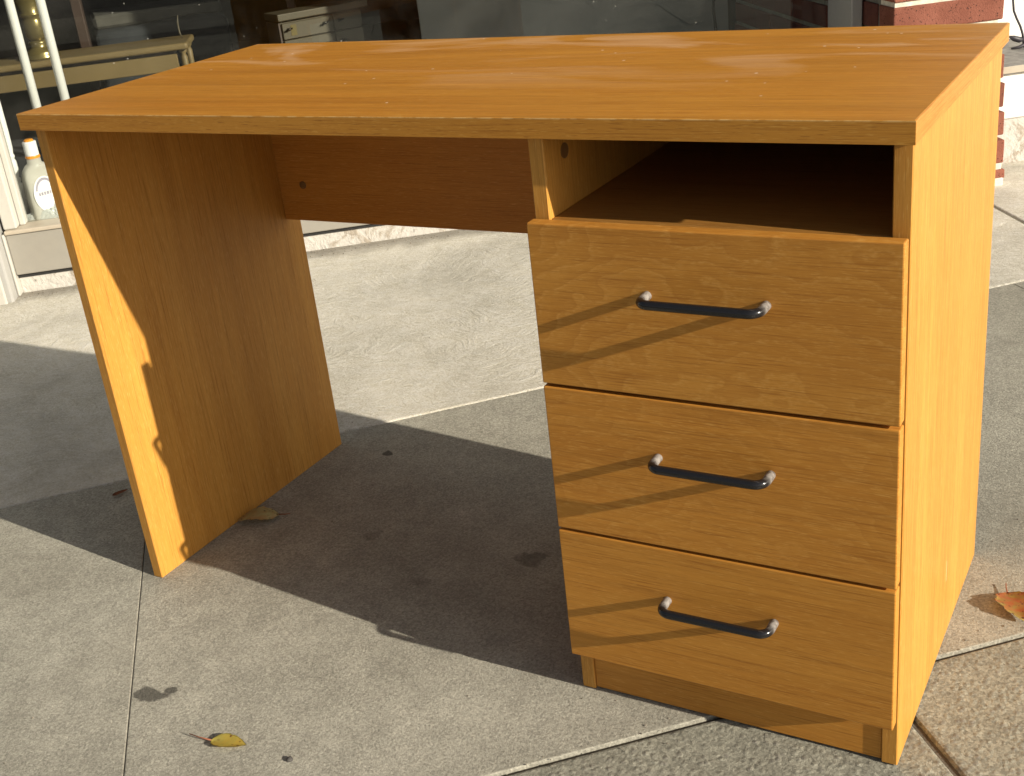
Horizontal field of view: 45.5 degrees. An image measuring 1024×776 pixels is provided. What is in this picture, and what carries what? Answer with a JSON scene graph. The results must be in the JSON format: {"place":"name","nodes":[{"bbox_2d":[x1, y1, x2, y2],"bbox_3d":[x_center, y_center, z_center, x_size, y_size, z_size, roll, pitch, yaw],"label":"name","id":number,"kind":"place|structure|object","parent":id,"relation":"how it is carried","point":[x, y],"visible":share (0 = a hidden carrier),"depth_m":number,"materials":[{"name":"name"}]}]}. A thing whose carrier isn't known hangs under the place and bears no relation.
{"place":"outdoors","nodes":[
{"label":"outdoors","id":0,"kind":"place"},
{"bbox_2d":[0,102,29,213],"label":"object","id":1,"kind":"object","parent":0,"point":[9,145],"visible":0.48,"depth_m":3.38,"materials":[{"name":"white wood"}]},
{"bbox_2d":[90,0,233,87],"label":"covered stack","id":2,"kind":"object","parent":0,"point":[205,23],"visible":0.38,"depth_m":4.87,"materials":[{"name":"grey fabric"}]},
{"bbox_2d":[0,160,1023,775],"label":"sidewalk","id":3,"kind":"structure","parent":0,"point":[382,592],"depth_m":1.85,"materials":[{"name":"concrete"}]},
{"bbox_2d":[112,489,127,495],"bbox_3d":[-0.711,0.189,2.213,0.030,0.002,0.013,-24,30,-34],"label":"fallen leaf","id":4,"kind":"object","parent":3,"relation":"on","point":[118,492],"visible":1,"depth_m":2.21,"materials":[{"name":"brown plant"}]},
{"bbox_2d":[189,733,245,746],"bbox_3d":[-0.375,0.447,1.548,0.084,0.004,0.027,2,25,18],"label":"fallen leaf","id":5,"kind":"object","parent":3,"relation":"on","point":[226,740],"visible":1,"depth_m":1.55,"materials":[{"name":"yellow plant"}]},
{"bbox_2d":[237,506,289,520],"bbox_3d":[-0.422,0.213,2.068,0.082,0.013,0.047,-18,26,-24],"label":"fallen leaf","id":6,"kind":"object","parent":3,"relation":"on","point":[262,513],"visible":1,"depth_m":2.06,"materials":[{"name":"plant"}]},
{"bbox_2d":[286,757,292,762],"bbox_3d":[-0.275,0.458,1.505,0.009,0.005,0.009,7,28,29],"label":"pebble","id":7,"kind":"object","parent":3,"relation":"on","point":[289,759],"visible":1,"depth_m":1.50,"materials":[{"name":"grey stone"}]},
{"bbox_2d":[285,0,295,8],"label":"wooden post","id":8,"kind":"object","parent":3,"relation":"on","point":[290,4],"depth_m":4.57,"materials":[{"name":"brown wood"}]},
{"bbox_2d":[0,0,1023,304],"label":"shop building","id":9,"kind":"structure","parent":3,"relation":"on","point":[34,254],"depth_m":3.50,"materials":[{"name":"white paint"}]},
{"bbox_2d":[0,120,27,229],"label":"window frame","id":10,"kind":"structure","parent":9,"relation":"in","point":[13,214],"depth_m":3.31,"materials":[{"name":"wood"}]},
{"bbox_2d":[4,0,40,108],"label":"white pole","id":11,"kind":"object","parent":9,"relation":"on","point":[22,52],"depth_m":3.34,"materials":[{"name":"metal"}]},
{"bbox_2d":[22,138,54,219],"bbox_3d":[-1.317,-0.582,3.395,0.055,0.224,0.088,16,33,41],"label":"glass bottle","id":12,"kind":"object","parent":9,"relation":"on","point":[37,189],"visible":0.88,"depth_m":3.37,"materials":[{"name":"white glass"}]},
{"bbox_2d":[27,206,58,219],"bbox_3d":[-1.279,-0.499,3.418,0.212,0.053,0.061,-9,24,-5],"label":"plastic wrap","id":13,"kind":"object","parent":9,"relation":"on","point":[52,212],"visible":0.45,"depth_m":3.40,"materials":[{"name":"white plastic"}]},
{"bbox_2d":[35,0,69,100],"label":"white pole","id":14,"kind":"object","parent":9,"relation":"on","point":[52,49],"depth_m":3.34,"materials":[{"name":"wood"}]},
{"bbox_2d":[69,0,102,91],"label":"wooden post","id":15,"kind":"object","parent":9,"relation":"in","point":[77,9],"depth_m":4.45,"materials":[{"name":"brown wood"}]},
{"bbox_2d":[0,34,194,93],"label":"console table","id":16,"kind":"object","parent":9,"relation":"on","point":[118,60],"visible":0.76,"depth_m":4.22,"materials":[{"name":"brown wood"}]},
{"bbox_2d":[14,0,60,60],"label":"brass lamp","id":17,"kind":"object","parent":16,"relation":"on","point":[28,15],"visible":0.72,"depth_m":4.17,"materials":[{"name":"gold metal"}]},
{"bbox_2d":[177,15,181,37],"bbox_3d":[-1.175,-1.273,4.302,0.014,0.081,0.010,7,28,29],"label":"ribbon","id":18,"kind":"object","parent":16,"relation":"on","point":[179,32],"visible":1,"depth_m":4.30,"materials":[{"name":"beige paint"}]},
{"bbox_2d":[264,0,366,43],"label":"chest of drawers","id":19,"kind":"object","parent":9,"relation":"on","point":[337,21],"visible":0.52,"depth_m":4.24,"materials":[{"name":"beige paint"}]},
{"bbox_2d":[416,0,728,38],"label":"display board","id":20,"kind":"object","parent":9,"relation":"on","point":[445,19],"depth_m":4.31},
{"bbox_2d":[735,0,827,29],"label":"window","id":21,"kind":"structure","parent":9,"relation":"in","point":[770,14],"depth_m":3.95,"materials":[{"name":"glass"}]},
{"bbox_2d":[712,0,716,30],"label":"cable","id":22,"kind":"object","parent":21,"relation":"hanging from","point":[714,16],"visible":0.39,"depth_m":4.25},
{"bbox_2d":[16,22,1009,764],"bbox_3d":[-0.003,-0.059,1.684,1.171,0.740,0.538,7,28,29],"label":"writing desk","id":23,"kind":"object","parent":3,"relation":"on","point":[760,260],"visible":1,"depth_m":1.39,"materials":[{"name":"brown wood"}]},
{"bbox_2d":[4,235,1023,775],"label":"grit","id":24,"kind":"object","parent":3,"relation":"on","point":[488,449],"visible":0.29,"depth_m":1.91,"materials":[{"name":"grey stone"}]},
{"bbox_2d":[862,0,1004,185],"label":"brick pillar","id":25,"kind":"structure","parent":3,"relation":"on","point":[899,12],"depth_m":3.15,"materials":[{"name":"red brick"}]},
{"bbox_2d":[994,583,1023,620],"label":"fallen leaf","id":26,"kind":"object","parent":3,"relation":"on","point":[1012,603],"visible":1,"depth_m":1.62,"materials":[{"name":"orange plant"}]},
{"bbox_2d":[1009,0,1023,49],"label":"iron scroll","id":27,"kind":"object","parent":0,"point":[1018,39],"visible":0.94,"depth_m":3.62,"materials":[{"name":"metal"}]}
]}

